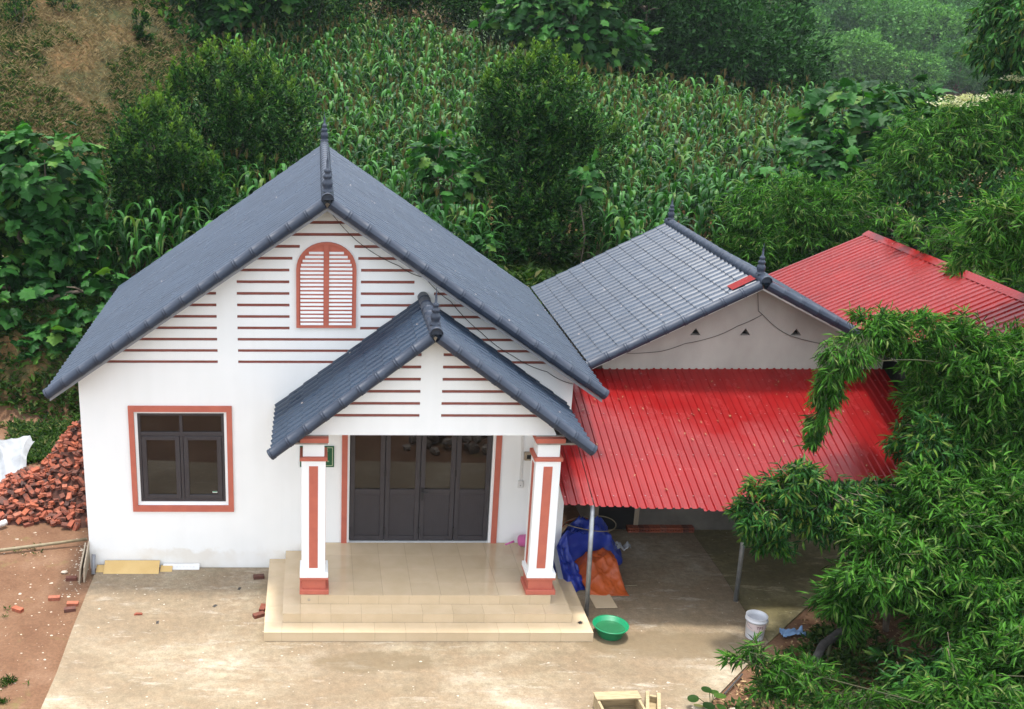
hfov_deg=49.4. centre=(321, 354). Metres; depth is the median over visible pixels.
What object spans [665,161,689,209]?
corn plant
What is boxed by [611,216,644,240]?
corn plant
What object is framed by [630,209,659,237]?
corn plant
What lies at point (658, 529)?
brick
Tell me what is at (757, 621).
white pail
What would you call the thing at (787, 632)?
blue plastic
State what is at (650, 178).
corn plant
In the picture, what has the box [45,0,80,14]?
sapling
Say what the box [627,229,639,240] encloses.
corn plant
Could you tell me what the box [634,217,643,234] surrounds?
corn plant
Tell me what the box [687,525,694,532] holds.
brick
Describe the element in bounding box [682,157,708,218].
corn plant
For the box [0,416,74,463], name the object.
bush
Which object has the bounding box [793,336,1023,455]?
bamboo branch
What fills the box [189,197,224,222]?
corn plant
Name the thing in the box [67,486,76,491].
brick
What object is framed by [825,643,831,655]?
cane
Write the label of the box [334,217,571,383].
power cable
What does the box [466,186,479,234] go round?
corn plant
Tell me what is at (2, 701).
weed tuft
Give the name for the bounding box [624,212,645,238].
corn plant
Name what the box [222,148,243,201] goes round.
corn plant
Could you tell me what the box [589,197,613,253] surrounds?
corn plant
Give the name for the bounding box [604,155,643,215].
corn plant
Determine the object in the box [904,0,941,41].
hill tree
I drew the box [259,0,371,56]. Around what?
dark bush
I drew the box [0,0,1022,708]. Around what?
ground
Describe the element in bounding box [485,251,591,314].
gap weeds
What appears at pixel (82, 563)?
leaning board
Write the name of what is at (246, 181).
corn plant
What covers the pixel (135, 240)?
corn plant
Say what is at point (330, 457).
wall sign
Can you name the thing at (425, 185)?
corn plant
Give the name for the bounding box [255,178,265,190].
corn plant
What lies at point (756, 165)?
corn plant
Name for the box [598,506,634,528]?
doorway
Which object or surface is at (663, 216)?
corn plant
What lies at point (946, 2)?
hill tree
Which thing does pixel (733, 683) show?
stick
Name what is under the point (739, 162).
corn plant
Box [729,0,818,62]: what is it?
dark evergreen tree
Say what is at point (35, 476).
brick
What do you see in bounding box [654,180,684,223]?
corn plant
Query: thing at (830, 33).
hill tree
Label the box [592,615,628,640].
green basin
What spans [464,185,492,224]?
corn plant
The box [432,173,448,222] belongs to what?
corn plant
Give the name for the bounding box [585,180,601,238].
corn plant
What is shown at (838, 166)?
broad leaf tree
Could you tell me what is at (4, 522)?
white pipe
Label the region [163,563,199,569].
white strip
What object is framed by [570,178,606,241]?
corn plant
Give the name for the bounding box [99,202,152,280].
corn plant
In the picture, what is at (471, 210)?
corn plant
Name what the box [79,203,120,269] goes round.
corn plant
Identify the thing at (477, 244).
broad leaf sapling
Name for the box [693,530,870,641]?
side slab
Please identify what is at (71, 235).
corn plant
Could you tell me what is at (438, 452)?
door leaf
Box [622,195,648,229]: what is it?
corn plant
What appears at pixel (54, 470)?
brick
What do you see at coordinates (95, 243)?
corn plant
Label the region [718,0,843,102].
dark evergreen tree
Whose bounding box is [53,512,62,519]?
brick
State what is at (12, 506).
brick
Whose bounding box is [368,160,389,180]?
corn plant
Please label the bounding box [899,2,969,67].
hill tree
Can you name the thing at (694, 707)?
cement lump
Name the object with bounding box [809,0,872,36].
hill tree
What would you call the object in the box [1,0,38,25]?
sapling
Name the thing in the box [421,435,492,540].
door leaf
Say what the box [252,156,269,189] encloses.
corn plant
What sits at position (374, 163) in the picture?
corn plant
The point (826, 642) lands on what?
log
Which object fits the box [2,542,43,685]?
yard weeds
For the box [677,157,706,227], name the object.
corn plant
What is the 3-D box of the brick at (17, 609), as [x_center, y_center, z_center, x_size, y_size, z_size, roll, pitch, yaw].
[-4.664,3.911,16.674,0.175,0.054,0.083,10,20,27]
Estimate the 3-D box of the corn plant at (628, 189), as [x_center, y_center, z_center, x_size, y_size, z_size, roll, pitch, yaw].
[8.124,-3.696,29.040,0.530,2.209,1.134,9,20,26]
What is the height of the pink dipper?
0.227 m
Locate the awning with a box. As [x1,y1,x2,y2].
[559,368,907,616]
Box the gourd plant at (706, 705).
[687,686,726,708]
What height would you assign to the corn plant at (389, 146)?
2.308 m
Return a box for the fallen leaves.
[582,380,868,489]
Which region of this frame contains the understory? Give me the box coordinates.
[142,0,961,145]
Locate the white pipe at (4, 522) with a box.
[0,519,7,526]
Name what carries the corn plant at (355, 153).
on the ground at (24, 660)
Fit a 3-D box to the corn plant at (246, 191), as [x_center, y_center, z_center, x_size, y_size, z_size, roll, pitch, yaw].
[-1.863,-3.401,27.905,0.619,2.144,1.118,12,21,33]
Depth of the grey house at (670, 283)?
18.40 m
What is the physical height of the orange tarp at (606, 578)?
0.434 m
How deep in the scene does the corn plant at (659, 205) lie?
27.84 m
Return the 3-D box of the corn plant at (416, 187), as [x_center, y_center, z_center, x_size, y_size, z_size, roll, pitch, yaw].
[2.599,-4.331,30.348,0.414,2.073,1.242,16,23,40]
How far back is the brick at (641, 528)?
19.16 m
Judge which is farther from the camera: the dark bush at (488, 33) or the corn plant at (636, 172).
the dark bush at (488, 33)
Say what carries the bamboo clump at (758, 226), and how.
on the ground at (24, 660)
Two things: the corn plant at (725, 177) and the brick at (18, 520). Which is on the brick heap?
the brick at (18, 520)
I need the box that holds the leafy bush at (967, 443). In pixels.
[891,417,1022,594]
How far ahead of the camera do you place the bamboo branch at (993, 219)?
16.06 m
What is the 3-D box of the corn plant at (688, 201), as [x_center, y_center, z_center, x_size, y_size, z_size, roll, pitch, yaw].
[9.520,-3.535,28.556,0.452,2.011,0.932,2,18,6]
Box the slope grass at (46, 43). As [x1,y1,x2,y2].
[0,0,268,211]
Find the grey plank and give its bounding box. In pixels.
[554,545,562,578]
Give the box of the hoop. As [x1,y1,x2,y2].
[564,515,615,531]
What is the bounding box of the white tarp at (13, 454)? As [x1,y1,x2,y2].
[0,435,34,481]
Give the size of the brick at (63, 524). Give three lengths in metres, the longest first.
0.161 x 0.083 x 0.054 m
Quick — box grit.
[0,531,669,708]
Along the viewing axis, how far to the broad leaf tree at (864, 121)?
31.07 m
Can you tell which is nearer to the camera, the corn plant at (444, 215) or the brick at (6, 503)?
the brick at (6, 503)
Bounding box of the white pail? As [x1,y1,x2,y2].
[745,609,768,640]
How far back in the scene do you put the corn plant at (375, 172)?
29.81 m
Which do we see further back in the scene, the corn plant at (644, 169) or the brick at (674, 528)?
the corn plant at (644, 169)
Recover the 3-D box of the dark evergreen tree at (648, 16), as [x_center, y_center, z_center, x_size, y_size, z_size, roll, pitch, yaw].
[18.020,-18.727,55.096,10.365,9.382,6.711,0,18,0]
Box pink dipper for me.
[505,534,525,546]
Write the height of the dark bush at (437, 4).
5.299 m
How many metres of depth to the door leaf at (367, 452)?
17.55 m
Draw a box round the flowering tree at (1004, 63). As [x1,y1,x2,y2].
[927,0,1023,189]
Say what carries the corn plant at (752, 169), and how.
on the ground at (24, 660)
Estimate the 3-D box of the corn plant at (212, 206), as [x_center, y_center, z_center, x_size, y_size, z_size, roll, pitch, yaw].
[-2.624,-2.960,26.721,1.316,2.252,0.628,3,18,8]
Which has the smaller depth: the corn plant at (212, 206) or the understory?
the corn plant at (212, 206)
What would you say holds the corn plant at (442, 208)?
on the ground at (24, 660)
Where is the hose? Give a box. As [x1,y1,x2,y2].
[562,517,587,526]
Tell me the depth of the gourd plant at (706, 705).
14.28 m
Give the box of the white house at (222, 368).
[42,112,609,641]
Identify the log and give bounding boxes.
[812,605,878,661]
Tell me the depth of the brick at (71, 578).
17.54 m
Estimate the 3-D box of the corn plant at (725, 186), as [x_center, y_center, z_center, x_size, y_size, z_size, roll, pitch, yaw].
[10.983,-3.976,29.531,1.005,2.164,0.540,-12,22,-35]
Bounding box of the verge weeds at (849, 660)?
[724,579,992,708]
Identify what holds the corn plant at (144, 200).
on the ground at (24, 660)
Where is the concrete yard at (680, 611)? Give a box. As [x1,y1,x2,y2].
[41,528,768,708]
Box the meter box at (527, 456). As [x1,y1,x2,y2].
[524,452,530,460]
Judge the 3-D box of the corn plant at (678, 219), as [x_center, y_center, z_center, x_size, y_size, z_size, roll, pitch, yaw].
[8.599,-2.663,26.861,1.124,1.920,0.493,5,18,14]
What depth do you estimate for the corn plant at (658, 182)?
28.25 m
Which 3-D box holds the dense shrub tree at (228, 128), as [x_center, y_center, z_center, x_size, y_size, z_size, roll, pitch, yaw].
[-2.686,-5.841,30.576,6.347,6.221,4.396,0,18,0]
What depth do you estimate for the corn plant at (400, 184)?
29.45 m
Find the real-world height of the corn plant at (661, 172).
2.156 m
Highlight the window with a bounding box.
[128,406,233,511]
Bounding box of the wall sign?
[300,446,333,466]
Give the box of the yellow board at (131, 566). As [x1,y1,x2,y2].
[103,560,159,573]
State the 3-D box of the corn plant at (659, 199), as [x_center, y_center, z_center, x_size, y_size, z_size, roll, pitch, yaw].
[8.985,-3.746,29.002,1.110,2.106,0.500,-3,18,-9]
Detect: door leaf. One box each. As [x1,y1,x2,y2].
[349,435,385,539]
[383,435,420,540]
[418,435,456,540]
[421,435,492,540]
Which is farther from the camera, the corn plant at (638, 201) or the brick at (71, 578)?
the corn plant at (638, 201)
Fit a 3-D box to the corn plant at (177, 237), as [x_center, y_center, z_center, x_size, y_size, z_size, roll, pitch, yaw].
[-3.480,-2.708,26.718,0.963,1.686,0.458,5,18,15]
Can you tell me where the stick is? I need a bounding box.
[724,673,742,693]
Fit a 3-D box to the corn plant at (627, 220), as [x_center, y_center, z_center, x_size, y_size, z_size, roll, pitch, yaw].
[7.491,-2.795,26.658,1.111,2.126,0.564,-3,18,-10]
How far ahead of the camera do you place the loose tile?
16.90 m
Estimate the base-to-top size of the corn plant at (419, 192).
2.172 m
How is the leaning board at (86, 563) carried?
on the ground at (24, 660)
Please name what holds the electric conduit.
attached to the white house at (222, 368)
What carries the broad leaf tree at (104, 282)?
on the ground at (24, 660)
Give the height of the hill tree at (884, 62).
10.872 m
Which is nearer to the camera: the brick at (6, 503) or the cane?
the cane
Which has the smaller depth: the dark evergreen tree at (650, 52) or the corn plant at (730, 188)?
the corn plant at (730, 188)
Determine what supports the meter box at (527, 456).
attached to the white house at (222, 368)
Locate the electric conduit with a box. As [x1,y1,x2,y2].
[518,435,524,487]
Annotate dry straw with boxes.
[0,0,230,186]
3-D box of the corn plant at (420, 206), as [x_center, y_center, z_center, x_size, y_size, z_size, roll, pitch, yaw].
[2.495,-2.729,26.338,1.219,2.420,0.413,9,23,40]
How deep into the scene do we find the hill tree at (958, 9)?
169.78 m
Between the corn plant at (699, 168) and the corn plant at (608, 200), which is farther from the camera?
the corn plant at (699, 168)
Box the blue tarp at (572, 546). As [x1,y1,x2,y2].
[553,515,622,591]
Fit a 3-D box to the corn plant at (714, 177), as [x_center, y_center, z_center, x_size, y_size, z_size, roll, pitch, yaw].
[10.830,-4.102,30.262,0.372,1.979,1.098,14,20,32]
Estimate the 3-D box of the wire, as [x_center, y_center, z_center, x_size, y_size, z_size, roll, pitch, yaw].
[7.173,-0.328,18.197,4.451,0.718,0.008,0,18,0]
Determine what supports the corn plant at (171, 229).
on the ground at (24, 660)
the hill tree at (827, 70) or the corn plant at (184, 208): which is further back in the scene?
the hill tree at (827, 70)
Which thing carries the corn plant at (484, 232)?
on the ground at (24, 660)
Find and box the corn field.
[145,0,892,207]
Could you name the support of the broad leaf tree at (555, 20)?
on the ground at (24, 660)
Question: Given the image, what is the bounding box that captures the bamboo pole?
[0,538,86,551]
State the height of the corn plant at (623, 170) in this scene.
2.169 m
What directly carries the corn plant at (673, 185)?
on the ground at (24, 660)
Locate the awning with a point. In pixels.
(678, 464)
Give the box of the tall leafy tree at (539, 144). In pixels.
[455,36,614,265]
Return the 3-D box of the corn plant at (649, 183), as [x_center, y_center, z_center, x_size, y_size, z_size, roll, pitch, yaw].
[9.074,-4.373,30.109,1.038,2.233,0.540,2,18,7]
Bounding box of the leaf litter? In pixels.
[713,582,950,708]
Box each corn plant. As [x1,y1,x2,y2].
[32,210,69,279]
[62,223,86,288]
[66,221,95,276]
[72,225,114,295]
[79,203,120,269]
[83,171,119,250]
[85,212,129,280]
[91,186,121,254]
[98,164,113,205]
[98,207,129,274]
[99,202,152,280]
[103,169,133,251]
[107,193,138,272]
[110,210,127,272]
[113,198,147,270]
[117,220,133,274]
[122,208,158,269]
[123,216,152,274]
[129,196,165,266]
[132,217,167,264]
[135,197,158,263]
[136,207,171,262]
[144,184,174,256]
[149,200,174,249]
[151,202,189,262]
[155,187,193,249]
[157,182,210,241]
[164,212,190,241]
[170,185,204,237]
[173,223,199,246]
[175,190,215,231]
[178,207,190,244]
[183,206,198,239]
[187,188,229,224]
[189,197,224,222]
[198,182,228,219]
[211,150,260,197]
[217,150,244,203]
[218,146,238,200]
[221,156,242,202]
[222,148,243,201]
[225,165,239,198]
[232,185,257,205]
[235,149,261,201]
[237,171,258,200]
[241,173,253,196]
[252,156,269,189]
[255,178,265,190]
[268,170,274,178]
[270,153,282,176]
[279,163,286,170]
[349,144,366,168]
[358,149,388,183]
[363,164,372,176]
[366,160,397,187]
[367,165,387,183]
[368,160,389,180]
[379,143,398,187]
[382,159,403,190]
[385,173,408,198]
[388,174,414,203]
[391,158,416,204]
[393,146,411,185]
[395,149,404,190]
[397,164,421,201]
[400,184,415,198]
[401,180,415,205]
[408,165,428,208]
[410,180,435,212]
[410,192,447,221]
[411,182,422,209]
[412,179,446,221]
[415,198,437,212]
[424,187,451,230]
[426,204,440,219]
[429,174,461,227]
[430,186,455,223]
[430,204,465,238]
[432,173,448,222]
[434,187,454,223]
[437,173,460,223]
[442,206,465,233]
[448,208,464,235]
[449,204,480,242]
[450,193,466,238]
[453,193,490,254]
[454,200,486,245]
[454,202,467,241]
[457,214,505,259]
[457,227,473,242]
[461,195,505,265]
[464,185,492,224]
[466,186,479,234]
[468,198,514,268]
[471,182,501,229]
[568,182,604,257]
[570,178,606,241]
[576,192,610,256]
[578,197,619,255]
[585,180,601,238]
[587,180,612,248]
[588,176,625,232]
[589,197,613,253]
[593,203,618,252]
[594,183,619,241]
[601,199,651,249]
[602,159,634,225]
[602,182,619,249]
[603,147,640,205]
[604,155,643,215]
[606,183,633,244]
[609,216,630,243]
[610,175,637,238]
[611,162,634,215]
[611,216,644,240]
[619,162,647,233]
[619,168,646,214]
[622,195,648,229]
[623,165,643,205]
[623,180,647,240]
[623,184,652,236]
[624,172,651,218]
[624,174,663,226]
[624,184,664,229]
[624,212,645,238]
[626,145,646,199]
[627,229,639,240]
[630,172,679,230]
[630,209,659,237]
[634,156,666,218]
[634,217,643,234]
[635,166,652,215]
[636,160,662,203]
[639,156,681,210]
[643,179,667,228]
[644,203,665,230]
[648,194,664,228]
[651,151,693,215]
[651,159,682,213]
[652,211,666,228]
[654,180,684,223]
[656,208,691,226]
[658,182,669,222]
[661,172,691,223]
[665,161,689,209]
[666,181,684,210]
[667,194,685,221]
[675,167,699,219]
[676,172,705,231]
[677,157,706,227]
[679,142,717,223]
[679,185,695,228]
[681,156,713,228]
[681,205,725,236]
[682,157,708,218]
[683,151,706,204]
[685,188,709,233]
[686,177,724,226]
[692,173,720,232]
[696,175,717,228]
[700,153,732,225]
[701,189,736,243]
[702,157,735,241]
[705,171,736,234]
[706,172,722,236]
[708,160,743,219]
[710,166,752,237]
[711,162,732,215]
[724,173,747,217]
[726,151,745,228]
[730,161,741,192]
[730,165,750,191]
[743,154,759,174]
[744,150,764,181]
[768,168,783,202]
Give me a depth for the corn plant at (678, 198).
26.10 m
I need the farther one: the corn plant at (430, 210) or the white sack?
the corn plant at (430, 210)
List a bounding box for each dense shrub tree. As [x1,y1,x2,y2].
[99,91,247,265]
[114,32,326,223]
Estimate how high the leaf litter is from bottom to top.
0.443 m
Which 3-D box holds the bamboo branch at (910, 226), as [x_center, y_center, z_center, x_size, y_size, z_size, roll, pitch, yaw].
[11.194,-1.964,19.707,1.387,1.124,4.606,0,18,0]
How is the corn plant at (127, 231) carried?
on the ground at (24, 660)
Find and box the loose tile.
[590,594,616,607]
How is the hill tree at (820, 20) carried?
on the ground at (24, 660)
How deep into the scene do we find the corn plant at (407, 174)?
28.95 m
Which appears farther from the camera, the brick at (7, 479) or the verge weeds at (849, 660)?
the brick at (7, 479)
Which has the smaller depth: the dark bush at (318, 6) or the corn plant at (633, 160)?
the corn plant at (633, 160)
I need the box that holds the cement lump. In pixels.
[691,704,705,708]
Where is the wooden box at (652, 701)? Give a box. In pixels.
[644,691,660,708]
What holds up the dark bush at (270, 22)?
on the ground at (24, 660)
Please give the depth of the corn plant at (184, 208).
26.14 m
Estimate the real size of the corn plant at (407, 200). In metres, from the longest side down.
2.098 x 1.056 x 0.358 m
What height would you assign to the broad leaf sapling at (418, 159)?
3.511 m
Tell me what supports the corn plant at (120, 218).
on the ground at (24, 660)
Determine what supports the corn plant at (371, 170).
on the ground at (24, 660)
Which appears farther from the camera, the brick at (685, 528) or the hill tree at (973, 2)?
the hill tree at (973, 2)
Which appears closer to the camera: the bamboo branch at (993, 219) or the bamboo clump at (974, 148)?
the bamboo branch at (993, 219)
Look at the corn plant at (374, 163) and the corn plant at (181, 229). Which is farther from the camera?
the corn plant at (374, 163)
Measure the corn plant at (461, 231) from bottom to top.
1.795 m
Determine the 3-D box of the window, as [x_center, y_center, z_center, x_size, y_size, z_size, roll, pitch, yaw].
[-2.232,1.661,17.370,1.630,1.820,0.125,0,18,0]
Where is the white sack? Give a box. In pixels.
[615,541,630,550]
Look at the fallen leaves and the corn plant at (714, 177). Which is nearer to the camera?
the fallen leaves
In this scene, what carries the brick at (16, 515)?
on the brick heap
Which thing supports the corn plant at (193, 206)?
on the ground at (24, 660)
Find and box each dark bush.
[175,0,227,38]
[204,0,314,49]
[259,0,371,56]
[324,0,431,24]
[380,0,482,53]
[439,0,530,60]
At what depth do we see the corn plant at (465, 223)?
27.14 m
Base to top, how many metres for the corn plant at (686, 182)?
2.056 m
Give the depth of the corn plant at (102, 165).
29.39 m
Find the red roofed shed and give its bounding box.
[768,230,1023,512]
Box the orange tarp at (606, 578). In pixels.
[575,548,628,595]
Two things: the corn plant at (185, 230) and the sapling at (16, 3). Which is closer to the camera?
the corn plant at (185, 230)
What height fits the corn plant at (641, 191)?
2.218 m
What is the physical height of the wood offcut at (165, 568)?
0.048 m
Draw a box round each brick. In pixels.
[1,477,10,482]
[3,500,8,507]
[6,504,15,509]
[12,605,23,613]
[13,511,21,518]
[14,488,22,493]
[16,517,21,523]
[18,504,24,509]
[21,508,29,515]
[23,521,33,527]
[29,502,37,507]
[30,466,39,472]
[33,474,42,480]
[39,492,49,496]
[39,510,46,518]
[48,595,59,600]
[50,468,59,472]
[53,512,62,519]
[61,522,69,528]
[64,606,75,612]
[65,575,76,580]
[66,492,72,500]
[66,601,78,606]
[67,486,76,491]
[68,447,76,451]
[70,440,78,445]
[71,421,80,427]
[71,435,77,441]
[72,468,79,475]
[75,509,84,512]
[252,611,264,618]
[253,574,263,579]
[259,603,265,611]
[626,525,632,532]
[632,525,638,532]
[637,525,644,532]
[643,525,649,532]
[648,525,655,532]
[654,525,660,532]
[659,525,666,532]
[665,525,671,532]
[670,525,677,532]
[676,525,682,532]
[682,525,688,532]
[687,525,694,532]
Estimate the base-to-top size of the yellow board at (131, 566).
0.128 m
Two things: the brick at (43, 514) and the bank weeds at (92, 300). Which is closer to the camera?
the brick at (43, 514)
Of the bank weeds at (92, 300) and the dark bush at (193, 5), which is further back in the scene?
the dark bush at (193, 5)
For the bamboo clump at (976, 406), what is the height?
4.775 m
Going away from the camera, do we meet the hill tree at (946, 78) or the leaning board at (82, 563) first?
the leaning board at (82, 563)
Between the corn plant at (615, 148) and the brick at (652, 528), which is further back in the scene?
the corn plant at (615, 148)
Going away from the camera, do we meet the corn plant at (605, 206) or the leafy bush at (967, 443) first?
the leafy bush at (967, 443)
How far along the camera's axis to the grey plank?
17.20 m
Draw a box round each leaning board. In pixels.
[78,543,85,583]
[83,541,89,581]
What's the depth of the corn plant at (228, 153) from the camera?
30.23 m
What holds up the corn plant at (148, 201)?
on the ground at (24, 660)
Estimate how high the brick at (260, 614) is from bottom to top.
0.054 m
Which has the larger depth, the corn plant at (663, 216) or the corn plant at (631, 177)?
the corn plant at (631, 177)
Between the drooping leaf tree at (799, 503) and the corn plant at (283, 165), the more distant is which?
the corn plant at (283, 165)
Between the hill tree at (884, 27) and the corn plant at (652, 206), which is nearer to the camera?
the corn plant at (652, 206)
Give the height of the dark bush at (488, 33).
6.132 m
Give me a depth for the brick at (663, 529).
19.17 m
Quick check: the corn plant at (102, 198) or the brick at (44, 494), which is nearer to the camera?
the brick at (44, 494)
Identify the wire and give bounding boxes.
[626,315,826,353]
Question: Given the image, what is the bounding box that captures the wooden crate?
[593,690,645,708]
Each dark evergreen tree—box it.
[534,0,688,53]
[571,0,739,94]
[606,0,774,34]
[633,0,805,102]
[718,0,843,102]
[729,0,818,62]
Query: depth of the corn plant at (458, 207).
26.43 m
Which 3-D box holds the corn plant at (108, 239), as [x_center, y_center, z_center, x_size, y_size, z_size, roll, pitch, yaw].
[-5.060,-2.298,25.689,0.449,2.232,1.130,9,20,26]
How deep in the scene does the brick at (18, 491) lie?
19.80 m
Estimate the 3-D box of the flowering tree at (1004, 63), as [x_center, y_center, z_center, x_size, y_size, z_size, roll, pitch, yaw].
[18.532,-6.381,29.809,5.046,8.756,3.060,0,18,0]
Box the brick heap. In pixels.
[0,431,86,530]
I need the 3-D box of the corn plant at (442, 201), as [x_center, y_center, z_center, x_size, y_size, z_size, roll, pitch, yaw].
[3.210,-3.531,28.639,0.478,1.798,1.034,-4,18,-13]
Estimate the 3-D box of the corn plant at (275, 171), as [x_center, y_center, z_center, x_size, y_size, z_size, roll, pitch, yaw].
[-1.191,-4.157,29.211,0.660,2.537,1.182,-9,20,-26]
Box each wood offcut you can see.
[96,565,103,571]
[160,565,172,571]
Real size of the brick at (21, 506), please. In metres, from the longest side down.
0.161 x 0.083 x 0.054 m
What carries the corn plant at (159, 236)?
on the ground at (24, 660)
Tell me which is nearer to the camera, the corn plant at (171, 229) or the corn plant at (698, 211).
the corn plant at (171, 229)
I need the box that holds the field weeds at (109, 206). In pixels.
[0,201,987,291]
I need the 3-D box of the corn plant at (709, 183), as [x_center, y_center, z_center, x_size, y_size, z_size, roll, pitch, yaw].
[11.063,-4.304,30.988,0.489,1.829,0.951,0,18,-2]
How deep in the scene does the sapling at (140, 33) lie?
40.66 m
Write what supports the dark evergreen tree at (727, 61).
on the ground at (24, 660)
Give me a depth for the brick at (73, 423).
20.31 m
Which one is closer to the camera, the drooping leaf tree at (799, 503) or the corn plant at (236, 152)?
the drooping leaf tree at (799, 503)
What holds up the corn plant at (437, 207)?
on the ground at (24, 660)
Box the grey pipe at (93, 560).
[91,554,95,573]
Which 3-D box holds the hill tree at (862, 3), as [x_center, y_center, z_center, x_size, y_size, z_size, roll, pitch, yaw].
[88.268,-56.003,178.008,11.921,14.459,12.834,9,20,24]
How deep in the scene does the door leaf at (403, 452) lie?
17.56 m
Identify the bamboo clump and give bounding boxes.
[705,161,908,272]
[796,441,1023,680]
[817,299,1023,517]
[839,77,1023,224]
[889,616,1023,708]
[923,167,1023,292]
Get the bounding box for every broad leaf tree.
[0,120,123,290]
[0,254,130,371]
[185,0,306,44]
[468,0,663,84]
[747,128,891,219]
[786,74,957,200]
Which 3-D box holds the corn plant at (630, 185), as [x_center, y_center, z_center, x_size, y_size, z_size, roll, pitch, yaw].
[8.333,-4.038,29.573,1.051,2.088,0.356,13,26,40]
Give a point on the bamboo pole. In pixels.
(39, 545)
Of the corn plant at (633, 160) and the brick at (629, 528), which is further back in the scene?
the corn plant at (633, 160)
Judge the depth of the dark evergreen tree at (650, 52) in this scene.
50.22 m
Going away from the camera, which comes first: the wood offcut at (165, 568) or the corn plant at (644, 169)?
the wood offcut at (165, 568)
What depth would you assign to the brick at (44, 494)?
19.78 m
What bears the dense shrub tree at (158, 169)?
on the ground at (24, 660)
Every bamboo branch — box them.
[714,631,940,708]
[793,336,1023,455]
[859,200,1002,281]
[936,183,1023,283]
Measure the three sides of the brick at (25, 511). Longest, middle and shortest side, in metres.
0.161 x 0.083 x 0.054 m
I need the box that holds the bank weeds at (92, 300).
[0,275,549,421]
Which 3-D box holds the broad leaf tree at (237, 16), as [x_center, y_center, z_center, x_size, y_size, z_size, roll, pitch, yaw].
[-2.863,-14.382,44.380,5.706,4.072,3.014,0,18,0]
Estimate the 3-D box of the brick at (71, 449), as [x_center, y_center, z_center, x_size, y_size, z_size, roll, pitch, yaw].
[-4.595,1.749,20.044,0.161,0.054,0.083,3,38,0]
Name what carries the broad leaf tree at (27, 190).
on the ground at (24, 660)
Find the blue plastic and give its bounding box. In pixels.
[779,625,805,636]
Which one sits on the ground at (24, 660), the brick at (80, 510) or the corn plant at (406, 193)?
the corn plant at (406, 193)
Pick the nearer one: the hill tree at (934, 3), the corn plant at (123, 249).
the corn plant at (123, 249)
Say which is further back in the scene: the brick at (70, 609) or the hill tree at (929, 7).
the hill tree at (929, 7)
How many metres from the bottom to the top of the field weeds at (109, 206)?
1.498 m
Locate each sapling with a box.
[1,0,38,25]
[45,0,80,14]
[131,5,153,42]
[404,123,492,217]
[451,217,499,257]
[563,96,639,205]
[568,148,606,262]
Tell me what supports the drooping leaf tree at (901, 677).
on the ground at (24, 660)
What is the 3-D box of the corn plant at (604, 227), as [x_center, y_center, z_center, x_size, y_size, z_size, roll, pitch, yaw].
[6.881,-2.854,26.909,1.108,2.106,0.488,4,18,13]
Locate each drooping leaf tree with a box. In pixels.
[722,406,969,631]
[862,562,1023,698]
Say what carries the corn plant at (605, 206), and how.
on the ground at (24, 660)
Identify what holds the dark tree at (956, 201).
on the ground at (24, 660)
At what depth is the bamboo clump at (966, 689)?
13.13 m
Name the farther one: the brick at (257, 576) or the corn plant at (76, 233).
the corn plant at (76, 233)
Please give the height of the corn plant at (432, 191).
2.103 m
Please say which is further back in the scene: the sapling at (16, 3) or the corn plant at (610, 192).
the sapling at (16, 3)
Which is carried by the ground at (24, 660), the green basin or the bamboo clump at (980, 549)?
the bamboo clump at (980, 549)
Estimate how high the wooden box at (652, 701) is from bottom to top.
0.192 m
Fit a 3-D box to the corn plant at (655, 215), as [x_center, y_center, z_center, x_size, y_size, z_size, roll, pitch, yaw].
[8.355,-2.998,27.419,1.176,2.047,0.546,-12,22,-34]
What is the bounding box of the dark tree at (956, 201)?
[781,151,1023,264]
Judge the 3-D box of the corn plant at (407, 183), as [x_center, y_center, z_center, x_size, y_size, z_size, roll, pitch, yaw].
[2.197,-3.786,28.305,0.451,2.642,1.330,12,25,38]
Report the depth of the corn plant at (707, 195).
29.66 m
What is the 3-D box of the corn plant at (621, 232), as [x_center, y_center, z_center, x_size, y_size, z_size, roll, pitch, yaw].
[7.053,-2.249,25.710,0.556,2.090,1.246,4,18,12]
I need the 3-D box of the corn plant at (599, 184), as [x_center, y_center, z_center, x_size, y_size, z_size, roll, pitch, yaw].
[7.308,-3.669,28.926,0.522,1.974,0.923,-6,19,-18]
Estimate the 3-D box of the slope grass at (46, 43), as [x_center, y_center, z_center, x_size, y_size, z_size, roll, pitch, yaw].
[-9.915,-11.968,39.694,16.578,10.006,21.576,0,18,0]
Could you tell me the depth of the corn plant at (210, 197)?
27.07 m
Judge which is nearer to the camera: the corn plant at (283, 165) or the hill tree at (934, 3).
the corn plant at (283, 165)
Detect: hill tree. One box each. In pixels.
[797,0,832,16]
[801,34,836,77]
[807,6,836,47]
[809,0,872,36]
[812,27,836,50]
[823,27,890,81]
[829,0,897,30]
[830,33,898,81]
[846,0,928,78]
[852,5,909,46]
[876,48,949,87]
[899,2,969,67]
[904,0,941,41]
[905,55,952,87]
[913,0,944,35]
[920,0,980,59]
[925,36,992,95]
[928,0,971,7]
[945,0,971,19]
[959,9,1023,41]
[968,0,987,14]
[968,57,993,92]
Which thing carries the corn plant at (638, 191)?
on the ground at (24, 660)
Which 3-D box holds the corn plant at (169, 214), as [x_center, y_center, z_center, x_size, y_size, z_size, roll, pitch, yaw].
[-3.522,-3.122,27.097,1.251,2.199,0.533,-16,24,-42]
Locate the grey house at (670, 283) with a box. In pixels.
[531,198,908,529]
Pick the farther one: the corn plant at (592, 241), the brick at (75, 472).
the corn plant at (592, 241)
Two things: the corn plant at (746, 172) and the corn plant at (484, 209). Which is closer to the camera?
the corn plant at (484, 209)
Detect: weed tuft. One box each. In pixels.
[0,673,17,690]
[0,696,9,703]

